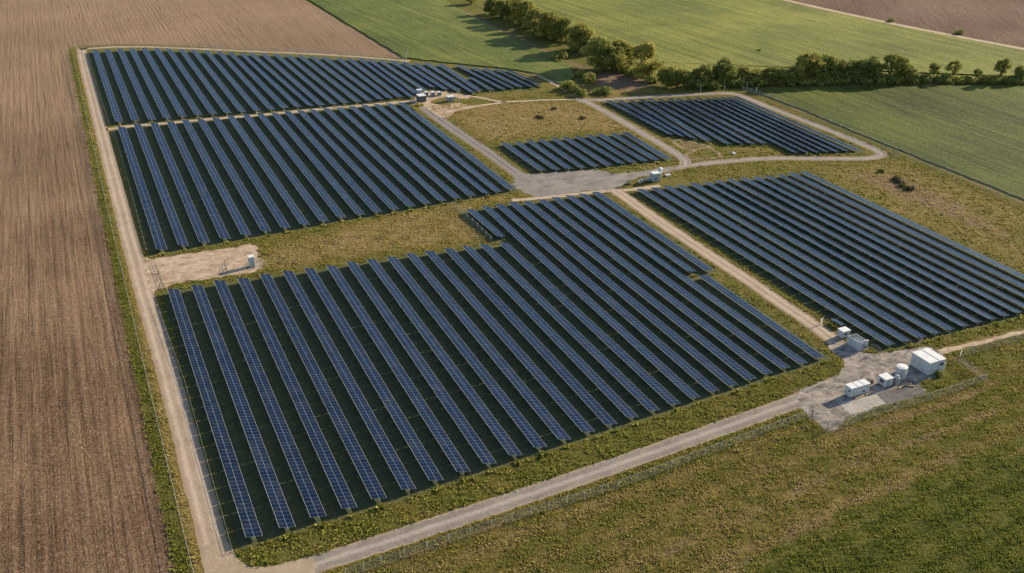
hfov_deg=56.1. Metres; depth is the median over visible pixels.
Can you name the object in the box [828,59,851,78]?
tree
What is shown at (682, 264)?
solar panel row
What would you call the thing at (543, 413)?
solar panel row
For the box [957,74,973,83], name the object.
bush
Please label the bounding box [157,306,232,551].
wire fence
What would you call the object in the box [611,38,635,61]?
tree
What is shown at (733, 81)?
bush
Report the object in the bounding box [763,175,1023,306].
solar panel row
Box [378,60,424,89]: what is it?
solar panel row
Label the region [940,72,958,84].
bush
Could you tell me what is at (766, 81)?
bush
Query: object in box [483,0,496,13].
tree
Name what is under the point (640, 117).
solar panel row
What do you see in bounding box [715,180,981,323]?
solar panel row
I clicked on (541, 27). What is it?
tree
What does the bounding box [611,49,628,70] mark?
tree
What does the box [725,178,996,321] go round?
solar panel row
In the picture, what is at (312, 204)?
solar panel row
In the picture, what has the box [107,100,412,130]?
cross path
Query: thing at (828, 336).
block road
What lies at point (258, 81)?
solar panel row
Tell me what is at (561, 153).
solar panel row
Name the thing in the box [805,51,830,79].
tree
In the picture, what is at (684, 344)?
solar panel row
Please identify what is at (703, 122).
solar panel row
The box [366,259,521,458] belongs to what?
solar panel row
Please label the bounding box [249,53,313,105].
solar panel row
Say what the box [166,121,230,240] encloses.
solar panel row
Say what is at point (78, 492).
ploughed field
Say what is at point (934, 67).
tree
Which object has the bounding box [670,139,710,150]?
dirt path
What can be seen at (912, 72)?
tree
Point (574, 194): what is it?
pale band
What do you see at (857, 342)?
inverter station
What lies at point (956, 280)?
solar panel row
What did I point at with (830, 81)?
bush
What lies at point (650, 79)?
bush
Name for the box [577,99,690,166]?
dividing road
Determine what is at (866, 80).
bush
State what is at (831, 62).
tree
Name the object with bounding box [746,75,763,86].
bush
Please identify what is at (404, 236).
meadow grass
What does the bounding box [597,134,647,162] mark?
solar panel row
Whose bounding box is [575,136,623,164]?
solar panel row
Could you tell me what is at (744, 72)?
tree
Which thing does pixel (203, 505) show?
gravel road
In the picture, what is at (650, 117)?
solar panel row
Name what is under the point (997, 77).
bush
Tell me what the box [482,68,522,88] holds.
solar panel row
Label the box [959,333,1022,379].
wire fence
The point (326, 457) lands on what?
solar panel row
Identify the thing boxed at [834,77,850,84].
bush
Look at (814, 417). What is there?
metal gate
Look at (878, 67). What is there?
tree
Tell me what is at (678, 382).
solar panel row
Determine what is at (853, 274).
solar panel row
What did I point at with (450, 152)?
solar panel row
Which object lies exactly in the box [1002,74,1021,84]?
bush
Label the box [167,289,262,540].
solar panel row
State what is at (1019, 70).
tree
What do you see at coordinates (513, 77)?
solar panel row
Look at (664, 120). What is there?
solar panel row
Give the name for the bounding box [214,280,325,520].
solar panel row
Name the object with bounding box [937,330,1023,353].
exit path
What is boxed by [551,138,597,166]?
solar panel row
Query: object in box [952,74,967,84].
bush
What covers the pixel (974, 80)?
bush
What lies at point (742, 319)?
solar panel row
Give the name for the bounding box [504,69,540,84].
solar panel row
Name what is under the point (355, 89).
solar panel row
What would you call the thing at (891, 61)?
tree
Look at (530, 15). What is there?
tree
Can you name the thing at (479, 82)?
solar panel row
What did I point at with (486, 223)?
solar panel row
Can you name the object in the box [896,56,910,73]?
tree
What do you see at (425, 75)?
solar panel row
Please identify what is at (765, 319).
solar panel row
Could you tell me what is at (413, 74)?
solar panel row
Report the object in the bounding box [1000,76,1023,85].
bush
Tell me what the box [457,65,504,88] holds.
solar panel row
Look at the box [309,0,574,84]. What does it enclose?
green field
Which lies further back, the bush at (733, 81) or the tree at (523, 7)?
the tree at (523, 7)
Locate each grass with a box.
[141,85,1023,356]
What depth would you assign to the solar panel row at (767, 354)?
282.28 m
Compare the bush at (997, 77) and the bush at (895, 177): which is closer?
the bush at (895, 177)
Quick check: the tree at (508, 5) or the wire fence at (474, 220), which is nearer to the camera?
the wire fence at (474, 220)
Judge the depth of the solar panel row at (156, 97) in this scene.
482.17 m
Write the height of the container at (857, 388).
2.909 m
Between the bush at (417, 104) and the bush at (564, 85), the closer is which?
the bush at (417, 104)
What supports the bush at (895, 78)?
on the ground at (621, 84)
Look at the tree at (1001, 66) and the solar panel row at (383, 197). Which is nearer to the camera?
the solar panel row at (383, 197)
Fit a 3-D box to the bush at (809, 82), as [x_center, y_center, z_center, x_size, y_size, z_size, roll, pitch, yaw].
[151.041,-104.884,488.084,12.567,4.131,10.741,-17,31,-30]
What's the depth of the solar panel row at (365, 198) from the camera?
378.08 m
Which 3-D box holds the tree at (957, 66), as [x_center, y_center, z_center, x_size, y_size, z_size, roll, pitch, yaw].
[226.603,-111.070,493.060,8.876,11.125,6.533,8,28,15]
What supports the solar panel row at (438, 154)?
on the ground at (621, 84)
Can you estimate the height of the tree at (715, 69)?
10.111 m
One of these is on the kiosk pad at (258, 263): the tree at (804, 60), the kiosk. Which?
the kiosk
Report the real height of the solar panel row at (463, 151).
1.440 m
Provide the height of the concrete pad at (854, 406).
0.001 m
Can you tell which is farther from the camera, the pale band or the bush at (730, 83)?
the bush at (730, 83)
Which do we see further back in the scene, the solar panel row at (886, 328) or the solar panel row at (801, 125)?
the solar panel row at (801, 125)
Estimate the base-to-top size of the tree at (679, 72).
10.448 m
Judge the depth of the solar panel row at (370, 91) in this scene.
494.50 m
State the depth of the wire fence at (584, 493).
198.09 m
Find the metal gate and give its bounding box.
[812,409,828,430]
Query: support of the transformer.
on the equipment yard at (822, 399)
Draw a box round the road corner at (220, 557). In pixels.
[203,541,317,572]
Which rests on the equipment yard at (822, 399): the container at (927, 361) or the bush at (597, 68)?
the container at (927, 361)
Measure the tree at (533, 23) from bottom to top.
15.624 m
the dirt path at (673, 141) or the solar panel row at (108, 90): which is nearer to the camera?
the dirt path at (673, 141)
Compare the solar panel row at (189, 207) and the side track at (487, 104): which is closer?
the solar panel row at (189, 207)
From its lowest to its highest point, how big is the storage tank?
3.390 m
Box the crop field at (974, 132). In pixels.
[749,85,1023,199]
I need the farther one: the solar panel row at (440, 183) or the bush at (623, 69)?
the bush at (623, 69)
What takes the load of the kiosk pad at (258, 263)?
on the bare earth pad at (201, 265)
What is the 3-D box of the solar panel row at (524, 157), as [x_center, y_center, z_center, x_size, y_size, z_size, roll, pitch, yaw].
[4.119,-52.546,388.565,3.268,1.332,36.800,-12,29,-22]
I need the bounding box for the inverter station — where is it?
[845,334,868,351]
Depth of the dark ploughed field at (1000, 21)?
647.23 m
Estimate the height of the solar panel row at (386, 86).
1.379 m
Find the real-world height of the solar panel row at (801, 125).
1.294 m
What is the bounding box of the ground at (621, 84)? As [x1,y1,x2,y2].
[69,0,1023,572]
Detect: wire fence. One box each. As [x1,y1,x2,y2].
[71,48,193,572]
[77,42,403,59]
[114,133,145,246]
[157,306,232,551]
[345,409,812,572]
[452,201,490,239]
[742,86,1023,203]
[829,374,986,430]
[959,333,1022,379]
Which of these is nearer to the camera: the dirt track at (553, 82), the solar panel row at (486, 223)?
the solar panel row at (486, 223)
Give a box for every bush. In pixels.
[414,102,423,106]
[487,9,496,15]
[503,15,514,20]
[548,48,567,59]
[558,38,567,42]
[558,80,574,89]
[565,84,581,92]
[573,89,587,96]
[575,69,586,75]
[582,72,596,82]
[590,87,604,94]
[593,65,607,70]
[597,85,612,95]
[618,65,632,72]
[623,68,636,75]
[643,75,658,82]
[689,76,710,87]
[702,79,726,89]
[713,76,732,86]
[723,77,739,86]
[734,77,754,87]
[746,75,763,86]
[758,78,775,85]
[793,76,805,84]
[800,77,819,85]
[825,74,837,84]
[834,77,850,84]
[846,74,859,83]
[856,72,876,85]
[869,75,887,85]
[874,73,891,83]
[887,72,906,84]
[892,175,900,179]
[893,179,904,183]
[898,77,919,85]
[904,185,915,190]
[908,76,929,83]
[917,73,931,82]
[931,74,944,83]
[934,370,943,376]
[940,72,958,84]
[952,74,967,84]
[953,29,964,33]
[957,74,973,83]
[967,75,980,83]
[975,75,988,83]
[982,77,997,84]
[986,74,1002,83]
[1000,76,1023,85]
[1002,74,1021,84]
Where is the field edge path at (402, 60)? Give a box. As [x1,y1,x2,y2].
[80,46,410,61]
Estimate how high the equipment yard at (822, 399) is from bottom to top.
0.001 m
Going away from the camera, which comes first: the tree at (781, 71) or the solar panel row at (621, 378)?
the solar panel row at (621, 378)
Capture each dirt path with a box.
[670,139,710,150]
[685,147,722,159]
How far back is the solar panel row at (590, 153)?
393.59 m
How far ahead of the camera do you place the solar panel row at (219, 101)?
487.01 m
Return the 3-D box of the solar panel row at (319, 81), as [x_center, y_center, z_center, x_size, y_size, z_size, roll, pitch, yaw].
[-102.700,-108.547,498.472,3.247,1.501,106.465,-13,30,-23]
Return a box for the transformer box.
[446,95,454,101]
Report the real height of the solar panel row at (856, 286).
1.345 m
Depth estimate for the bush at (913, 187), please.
356.65 m
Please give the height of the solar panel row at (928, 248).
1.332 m
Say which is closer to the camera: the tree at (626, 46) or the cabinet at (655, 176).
the cabinet at (655, 176)
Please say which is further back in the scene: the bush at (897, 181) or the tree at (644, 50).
the tree at (644, 50)
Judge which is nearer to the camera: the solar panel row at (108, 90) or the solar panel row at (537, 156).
the solar panel row at (537, 156)
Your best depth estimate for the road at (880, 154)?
407.77 m
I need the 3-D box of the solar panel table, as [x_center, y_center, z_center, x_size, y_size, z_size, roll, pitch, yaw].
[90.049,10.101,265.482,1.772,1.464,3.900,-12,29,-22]
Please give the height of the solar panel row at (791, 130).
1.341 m
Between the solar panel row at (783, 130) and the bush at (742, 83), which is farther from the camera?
the bush at (742, 83)
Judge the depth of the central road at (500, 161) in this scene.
405.43 m
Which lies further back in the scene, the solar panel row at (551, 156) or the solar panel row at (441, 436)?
the solar panel row at (551, 156)
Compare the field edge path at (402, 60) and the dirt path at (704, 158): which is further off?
the field edge path at (402, 60)
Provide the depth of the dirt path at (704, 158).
392.92 m
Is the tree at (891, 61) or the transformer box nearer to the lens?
the transformer box
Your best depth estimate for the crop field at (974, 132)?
434.35 m
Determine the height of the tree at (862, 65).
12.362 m
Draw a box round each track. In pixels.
[458,101,504,110]
[462,94,578,102]
[526,72,579,98]
[783,0,1023,49]
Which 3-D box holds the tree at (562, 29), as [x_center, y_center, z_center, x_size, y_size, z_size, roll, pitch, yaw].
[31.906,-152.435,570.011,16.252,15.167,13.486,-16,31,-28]
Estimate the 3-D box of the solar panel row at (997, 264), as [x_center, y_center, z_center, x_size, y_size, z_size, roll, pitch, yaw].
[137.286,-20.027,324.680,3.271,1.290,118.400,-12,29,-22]
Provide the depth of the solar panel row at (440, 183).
388.53 m
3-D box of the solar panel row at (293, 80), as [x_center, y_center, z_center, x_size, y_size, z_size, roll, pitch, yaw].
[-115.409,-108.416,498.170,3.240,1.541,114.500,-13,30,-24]
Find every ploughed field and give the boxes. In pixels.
[0,0,400,572]
[793,0,1023,47]
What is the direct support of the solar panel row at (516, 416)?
on the ground at (621, 84)
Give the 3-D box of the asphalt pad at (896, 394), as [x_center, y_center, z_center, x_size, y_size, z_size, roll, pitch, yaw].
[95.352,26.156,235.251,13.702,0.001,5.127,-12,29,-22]
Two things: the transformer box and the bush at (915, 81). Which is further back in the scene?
the bush at (915, 81)
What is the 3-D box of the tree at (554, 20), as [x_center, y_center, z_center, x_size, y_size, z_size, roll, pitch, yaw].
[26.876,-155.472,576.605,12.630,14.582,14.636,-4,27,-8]
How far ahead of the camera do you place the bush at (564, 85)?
478.82 m
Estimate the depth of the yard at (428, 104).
455.55 m
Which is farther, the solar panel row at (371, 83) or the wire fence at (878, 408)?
the solar panel row at (371, 83)
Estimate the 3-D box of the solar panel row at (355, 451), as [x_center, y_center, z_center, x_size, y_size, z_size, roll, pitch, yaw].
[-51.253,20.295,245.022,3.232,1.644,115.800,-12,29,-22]
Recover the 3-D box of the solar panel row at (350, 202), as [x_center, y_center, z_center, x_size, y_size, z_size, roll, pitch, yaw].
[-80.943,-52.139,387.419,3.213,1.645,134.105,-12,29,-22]
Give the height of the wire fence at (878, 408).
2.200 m
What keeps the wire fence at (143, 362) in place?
on the ground at (621, 84)
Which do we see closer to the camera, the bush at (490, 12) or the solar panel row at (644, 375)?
the solar panel row at (644, 375)
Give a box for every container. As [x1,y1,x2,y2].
[416,93,425,101]
[844,379,870,397]
[910,347,945,375]
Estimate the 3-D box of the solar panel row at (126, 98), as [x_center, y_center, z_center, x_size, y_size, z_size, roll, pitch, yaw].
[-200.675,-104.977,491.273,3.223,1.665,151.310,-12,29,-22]
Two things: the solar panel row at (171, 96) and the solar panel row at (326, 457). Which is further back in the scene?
the solar panel row at (171, 96)
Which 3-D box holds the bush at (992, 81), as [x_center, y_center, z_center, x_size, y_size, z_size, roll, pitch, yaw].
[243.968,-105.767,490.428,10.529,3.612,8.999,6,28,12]
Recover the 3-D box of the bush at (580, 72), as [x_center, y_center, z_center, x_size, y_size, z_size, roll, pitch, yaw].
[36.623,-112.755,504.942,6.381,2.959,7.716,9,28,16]
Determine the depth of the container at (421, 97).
460.35 m
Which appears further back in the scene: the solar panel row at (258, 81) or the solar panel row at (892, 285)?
the solar panel row at (258, 81)
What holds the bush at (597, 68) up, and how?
on the ground at (621, 84)
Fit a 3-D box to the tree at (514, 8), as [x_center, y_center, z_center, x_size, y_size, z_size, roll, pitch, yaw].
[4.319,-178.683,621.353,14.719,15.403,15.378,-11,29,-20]
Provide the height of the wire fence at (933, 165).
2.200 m
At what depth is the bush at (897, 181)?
363.41 m
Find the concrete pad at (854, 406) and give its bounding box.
[839,395,885,414]
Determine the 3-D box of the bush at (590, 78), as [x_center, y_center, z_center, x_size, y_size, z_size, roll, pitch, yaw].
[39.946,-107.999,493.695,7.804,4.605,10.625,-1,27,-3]
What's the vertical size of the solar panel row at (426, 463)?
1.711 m
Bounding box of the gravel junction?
[512,167,678,196]
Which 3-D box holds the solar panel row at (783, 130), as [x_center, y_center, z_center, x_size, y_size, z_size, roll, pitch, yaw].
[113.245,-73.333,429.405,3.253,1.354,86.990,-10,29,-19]
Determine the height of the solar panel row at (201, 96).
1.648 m
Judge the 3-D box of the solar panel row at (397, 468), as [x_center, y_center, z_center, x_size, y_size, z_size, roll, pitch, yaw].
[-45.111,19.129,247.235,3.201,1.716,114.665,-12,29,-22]
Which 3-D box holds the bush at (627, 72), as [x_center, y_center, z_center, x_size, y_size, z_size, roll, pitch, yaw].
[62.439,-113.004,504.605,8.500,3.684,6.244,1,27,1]
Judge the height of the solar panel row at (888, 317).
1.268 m
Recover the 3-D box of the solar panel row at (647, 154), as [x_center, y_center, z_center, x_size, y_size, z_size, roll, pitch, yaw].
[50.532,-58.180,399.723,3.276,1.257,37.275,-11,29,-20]
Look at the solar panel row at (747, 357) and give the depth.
280.10 m
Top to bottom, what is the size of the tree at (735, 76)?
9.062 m
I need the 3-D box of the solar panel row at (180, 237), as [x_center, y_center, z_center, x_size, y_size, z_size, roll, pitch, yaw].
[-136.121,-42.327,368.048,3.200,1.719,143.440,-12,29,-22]
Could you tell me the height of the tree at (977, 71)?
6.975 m
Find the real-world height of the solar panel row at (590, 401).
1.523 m
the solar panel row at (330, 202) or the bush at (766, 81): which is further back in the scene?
the bush at (766, 81)
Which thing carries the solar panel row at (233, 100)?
on the ground at (621, 84)
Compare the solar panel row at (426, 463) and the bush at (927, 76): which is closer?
the solar panel row at (426, 463)
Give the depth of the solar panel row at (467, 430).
241.83 m
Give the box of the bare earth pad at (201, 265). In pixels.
[141,244,259,291]
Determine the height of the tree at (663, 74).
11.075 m
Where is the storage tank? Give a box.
[894,363,907,380]
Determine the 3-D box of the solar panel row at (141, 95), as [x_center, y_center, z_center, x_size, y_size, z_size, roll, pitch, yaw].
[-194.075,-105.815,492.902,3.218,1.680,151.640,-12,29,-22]
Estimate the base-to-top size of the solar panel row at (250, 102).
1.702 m
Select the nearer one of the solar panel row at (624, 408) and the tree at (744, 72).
the solar panel row at (624, 408)
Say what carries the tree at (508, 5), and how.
on the ground at (621, 84)
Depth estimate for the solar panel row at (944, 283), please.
306.04 m
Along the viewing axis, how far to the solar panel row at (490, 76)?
498.08 m
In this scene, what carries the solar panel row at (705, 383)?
on the ground at (621, 84)
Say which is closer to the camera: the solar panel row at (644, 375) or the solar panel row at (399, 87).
the solar panel row at (644, 375)
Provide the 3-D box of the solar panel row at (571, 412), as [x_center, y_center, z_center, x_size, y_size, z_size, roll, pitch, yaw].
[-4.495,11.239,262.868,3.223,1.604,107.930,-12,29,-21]
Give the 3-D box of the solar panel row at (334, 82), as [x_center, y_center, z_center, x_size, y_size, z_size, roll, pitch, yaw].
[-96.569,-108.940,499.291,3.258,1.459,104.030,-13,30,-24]
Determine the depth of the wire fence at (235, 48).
556.72 m
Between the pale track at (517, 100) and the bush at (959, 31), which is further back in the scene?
the bush at (959, 31)
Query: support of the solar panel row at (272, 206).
on the ground at (621, 84)
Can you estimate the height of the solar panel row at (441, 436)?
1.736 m
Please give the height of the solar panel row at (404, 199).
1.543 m
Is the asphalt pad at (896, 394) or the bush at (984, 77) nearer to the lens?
the asphalt pad at (896, 394)
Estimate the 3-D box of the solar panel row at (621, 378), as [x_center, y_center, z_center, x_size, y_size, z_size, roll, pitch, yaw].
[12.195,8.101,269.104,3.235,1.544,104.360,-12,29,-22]
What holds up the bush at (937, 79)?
on the ground at (621, 84)
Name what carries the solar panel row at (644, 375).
on the ground at (621, 84)
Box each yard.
[413,91,474,117]
[797,339,945,430]
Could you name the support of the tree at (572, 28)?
on the ground at (621, 84)
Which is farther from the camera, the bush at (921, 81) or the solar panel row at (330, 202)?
the bush at (921, 81)
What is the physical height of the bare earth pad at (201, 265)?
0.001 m
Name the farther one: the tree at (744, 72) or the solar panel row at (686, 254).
the tree at (744, 72)
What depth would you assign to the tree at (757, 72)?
485.57 m
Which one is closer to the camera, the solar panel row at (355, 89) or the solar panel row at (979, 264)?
the solar panel row at (979, 264)
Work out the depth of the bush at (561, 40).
572.07 m
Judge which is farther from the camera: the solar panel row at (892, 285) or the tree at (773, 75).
the tree at (773, 75)
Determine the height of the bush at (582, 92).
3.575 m
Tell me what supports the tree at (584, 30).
on the ground at (621, 84)
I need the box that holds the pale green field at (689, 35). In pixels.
[511,0,1023,78]
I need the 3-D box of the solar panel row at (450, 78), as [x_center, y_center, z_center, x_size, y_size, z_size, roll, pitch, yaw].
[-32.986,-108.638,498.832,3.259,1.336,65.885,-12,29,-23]
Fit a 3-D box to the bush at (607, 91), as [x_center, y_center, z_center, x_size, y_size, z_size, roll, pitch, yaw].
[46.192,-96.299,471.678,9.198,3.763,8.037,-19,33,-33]
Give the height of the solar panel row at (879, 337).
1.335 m
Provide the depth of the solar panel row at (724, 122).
430.44 m
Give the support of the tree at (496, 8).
on the ground at (621, 84)
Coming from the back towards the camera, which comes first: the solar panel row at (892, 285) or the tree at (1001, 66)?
the tree at (1001, 66)
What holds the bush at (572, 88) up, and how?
on the ground at (621, 84)
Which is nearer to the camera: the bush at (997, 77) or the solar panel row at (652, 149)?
the solar panel row at (652, 149)
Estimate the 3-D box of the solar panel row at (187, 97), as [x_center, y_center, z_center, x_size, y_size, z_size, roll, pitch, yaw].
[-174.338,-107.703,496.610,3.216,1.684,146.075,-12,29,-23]
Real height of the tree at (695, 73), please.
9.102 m
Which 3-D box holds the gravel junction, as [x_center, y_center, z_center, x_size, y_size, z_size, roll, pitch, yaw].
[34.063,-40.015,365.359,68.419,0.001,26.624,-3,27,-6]
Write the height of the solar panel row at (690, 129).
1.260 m
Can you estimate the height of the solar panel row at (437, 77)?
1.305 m
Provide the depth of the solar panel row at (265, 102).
488.26 m
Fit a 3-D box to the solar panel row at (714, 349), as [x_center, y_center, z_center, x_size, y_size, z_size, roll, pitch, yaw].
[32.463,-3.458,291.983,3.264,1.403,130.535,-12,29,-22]
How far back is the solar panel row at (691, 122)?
429.17 m
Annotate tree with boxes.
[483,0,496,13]
[493,0,508,15]
[496,0,514,16]
[508,0,525,21]
[515,0,534,24]
[523,6,541,27]
[527,9,547,32]
[535,10,557,36]
[546,15,564,40]
[552,17,571,40]
[565,25,582,49]
[569,21,596,50]
[579,36,617,65]
[595,43,626,71]
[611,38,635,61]
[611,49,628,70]
[623,41,663,79]
[656,66,678,86]
[666,68,686,87]
[677,69,695,87]
[691,68,701,79]
[697,63,715,77]
[707,65,724,84]
[716,57,738,79]
[724,68,739,80]
[735,65,754,80]
[746,67,763,79]
[762,66,779,84]
[776,67,787,84]
[784,65,803,81]
[795,52,817,80]
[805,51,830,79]
[814,54,842,77]
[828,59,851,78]
[845,59,860,78]
[852,59,875,78]
[865,55,884,76]
[881,53,901,74]
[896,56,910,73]
[900,64,920,79]
[928,62,941,80]
[944,60,962,74]
[972,68,982,76]
[994,58,1012,75]
[1012,65,1023,79]
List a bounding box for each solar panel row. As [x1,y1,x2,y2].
[92,50,122,123]
[104,49,138,121]
[117,48,155,119]
[118,127,166,249]
[129,48,170,119]
[133,123,188,246]
[141,48,186,116]
[150,122,209,242]
[154,48,201,116]
[166,48,216,115]
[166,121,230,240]
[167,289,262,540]
[179,49,230,112]
[181,119,250,237]
[191,49,245,113]
[191,285,295,530]
[197,119,270,233]
[204,50,260,111]
[212,117,289,227]
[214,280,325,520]
[216,51,274,109]
[227,115,309,224]
[228,52,287,107]
[238,278,356,511]
[240,53,300,106]
[242,114,327,223]
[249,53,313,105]
[257,113,345,218]
[260,53,323,106]
[260,274,386,501]
[271,112,364,216]
[272,53,336,103]
[282,270,415,492]
[284,111,381,213]
[286,55,347,103]
[297,55,360,101]
[297,110,397,210]
[304,268,442,483]
[309,56,372,100]
[309,109,414,206]
[322,57,382,99]
[323,108,430,205]
[326,265,470,474]
[336,58,392,99]
[337,107,445,200]
[345,261,495,466]
[346,58,402,96]
[349,106,459,199]
[357,58,414,96]
[360,104,475,197]
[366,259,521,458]
[367,59,419,93]
[374,104,489,194]
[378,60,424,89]
[386,103,501,193]
[386,256,546,449]
[390,61,434,88]
[398,102,514,188]
[401,62,447,88]
[406,253,569,442]
[413,63,460,90]
[424,63,476,93]
[425,251,593,434]
[438,64,482,91]
[443,248,616,427]
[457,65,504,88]
[462,246,637,419]
[466,209,505,238]
[469,77,493,89]
[470,67,513,88]
[479,244,659,413]
[481,206,699,400]
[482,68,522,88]
[493,68,533,86]
[495,204,718,393]
[498,242,679,406]
[501,143,544,171]
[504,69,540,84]
[509,202,737,387]
[514,142,558,169]
[523,201,754,381]
[526,140,572,170]
[537,199,771,375]
[538,139,585,167]
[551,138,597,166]
[551,197,788,369]
[562,137,611,164]
[565,195,807,365]
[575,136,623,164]
[579,194,695,273]
[586,135,635,162]
[592,192,712,270]
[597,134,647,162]
[605,100,673,135]
[609,133,658,160]
[617,100,685,135]
[622,132,668,158]
[627,99,695,139]
[637,189,894,346]
[638,99,710,141]
[646,98,730,143]
[650,187,910,343]
[656,98,742,144]
[663,186,925,339]
[667,98,754,144]
[675,98,765,142]
[677,185,939,335]
[686,98,797,153]
[690,183,953,330]
[694,97,807,152]
[698,275,823,359]
[703,97,818,153]
[704,182,968,327]
[712,97,829,152]
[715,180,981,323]
[719,97,837,151]
[724,96,849,150]
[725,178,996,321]
[733,96,858,149]
[739,177,1008,317]
[753,177,1021,314]
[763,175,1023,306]
[776,174,1023,296]
[788,173,1023,287]
[799,171,1023,277]
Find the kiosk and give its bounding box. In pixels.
[247,254,254,267]
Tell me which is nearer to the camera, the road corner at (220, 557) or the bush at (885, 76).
the road corner at (220, 557)
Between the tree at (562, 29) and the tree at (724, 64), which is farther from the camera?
the tree at (562, 29)
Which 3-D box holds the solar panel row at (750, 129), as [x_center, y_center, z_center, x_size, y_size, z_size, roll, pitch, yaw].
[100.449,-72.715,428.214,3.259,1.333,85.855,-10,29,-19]
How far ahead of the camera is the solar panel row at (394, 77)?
498.70 m
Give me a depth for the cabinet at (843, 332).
258.76 m
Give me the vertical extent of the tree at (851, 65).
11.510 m
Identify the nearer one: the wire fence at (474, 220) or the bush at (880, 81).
the wire fence at (474, 220)
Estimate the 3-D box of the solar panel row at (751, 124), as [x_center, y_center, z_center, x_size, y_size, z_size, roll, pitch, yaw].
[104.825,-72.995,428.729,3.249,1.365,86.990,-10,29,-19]
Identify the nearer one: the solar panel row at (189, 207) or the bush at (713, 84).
the solar panel row at (189, 207)
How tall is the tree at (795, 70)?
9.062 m
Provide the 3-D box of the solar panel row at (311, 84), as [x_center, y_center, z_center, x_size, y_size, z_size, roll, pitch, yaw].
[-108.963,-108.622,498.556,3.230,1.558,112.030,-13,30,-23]
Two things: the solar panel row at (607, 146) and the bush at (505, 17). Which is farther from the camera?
the bush at (505, 17)
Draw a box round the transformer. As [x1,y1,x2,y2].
[893,374,900,385]
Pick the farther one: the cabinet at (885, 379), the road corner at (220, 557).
the cabinet at (885, 379)
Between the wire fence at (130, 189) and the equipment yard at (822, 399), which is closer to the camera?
the equipment yard at (822, 399)
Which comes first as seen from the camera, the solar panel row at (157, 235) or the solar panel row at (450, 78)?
the solar panel row at (157, 235)
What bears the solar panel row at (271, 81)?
on the ground at (621, 84)
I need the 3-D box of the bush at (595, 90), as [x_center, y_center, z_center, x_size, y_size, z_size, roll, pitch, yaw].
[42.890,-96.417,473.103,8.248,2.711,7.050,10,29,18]
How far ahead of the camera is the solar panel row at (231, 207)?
361.47 m
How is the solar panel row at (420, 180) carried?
on the ground at (621, 84)
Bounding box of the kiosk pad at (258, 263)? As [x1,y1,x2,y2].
[245,258,266,270]
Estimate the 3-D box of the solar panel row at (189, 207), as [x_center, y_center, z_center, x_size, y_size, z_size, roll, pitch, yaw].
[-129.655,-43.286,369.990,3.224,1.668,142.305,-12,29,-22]
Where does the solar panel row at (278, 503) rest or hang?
on the ground at (621, 84)
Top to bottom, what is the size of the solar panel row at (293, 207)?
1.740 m
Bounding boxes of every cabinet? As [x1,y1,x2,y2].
[650,171,660,181]
[837,326,850,338]
[877,372,893,387]
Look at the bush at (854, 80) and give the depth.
489.16 m
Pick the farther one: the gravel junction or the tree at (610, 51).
the tree at (610, 51)
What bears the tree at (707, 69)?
on the ground at (621, 84)
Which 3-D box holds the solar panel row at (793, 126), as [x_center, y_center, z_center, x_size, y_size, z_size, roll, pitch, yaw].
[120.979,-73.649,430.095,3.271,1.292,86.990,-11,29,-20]
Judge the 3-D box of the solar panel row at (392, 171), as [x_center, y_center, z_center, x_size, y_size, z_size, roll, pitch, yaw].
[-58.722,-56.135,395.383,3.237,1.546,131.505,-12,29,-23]
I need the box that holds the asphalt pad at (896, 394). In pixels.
[877,382,926,404]
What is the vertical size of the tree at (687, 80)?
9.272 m
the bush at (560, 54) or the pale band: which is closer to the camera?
the pale band
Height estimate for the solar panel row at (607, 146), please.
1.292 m
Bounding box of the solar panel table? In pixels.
[831,318,844,326]
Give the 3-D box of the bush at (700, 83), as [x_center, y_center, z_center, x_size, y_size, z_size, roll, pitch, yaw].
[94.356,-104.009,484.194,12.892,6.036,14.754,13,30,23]
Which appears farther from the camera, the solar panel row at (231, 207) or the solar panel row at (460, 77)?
the solar panel row at (460, 77)
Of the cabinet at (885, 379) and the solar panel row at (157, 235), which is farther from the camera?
the solar panel row at (157, 235)
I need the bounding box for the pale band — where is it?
[512,184,661,201]
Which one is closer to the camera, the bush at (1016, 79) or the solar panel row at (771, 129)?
the solar panel row at (771, 129)
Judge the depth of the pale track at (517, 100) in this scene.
464.64 m
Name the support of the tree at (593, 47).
on the ground at (621, 84)
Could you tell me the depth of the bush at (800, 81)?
486.27 m
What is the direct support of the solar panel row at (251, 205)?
on the ground at (621, 84)
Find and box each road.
[76,48,227,564]
[306,377,831,572]
[411,102,522,176]
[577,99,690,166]
[579,92,886,168]
[609,189,845,344]
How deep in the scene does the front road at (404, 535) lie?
202.51 m
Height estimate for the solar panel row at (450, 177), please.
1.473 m
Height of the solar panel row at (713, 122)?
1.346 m

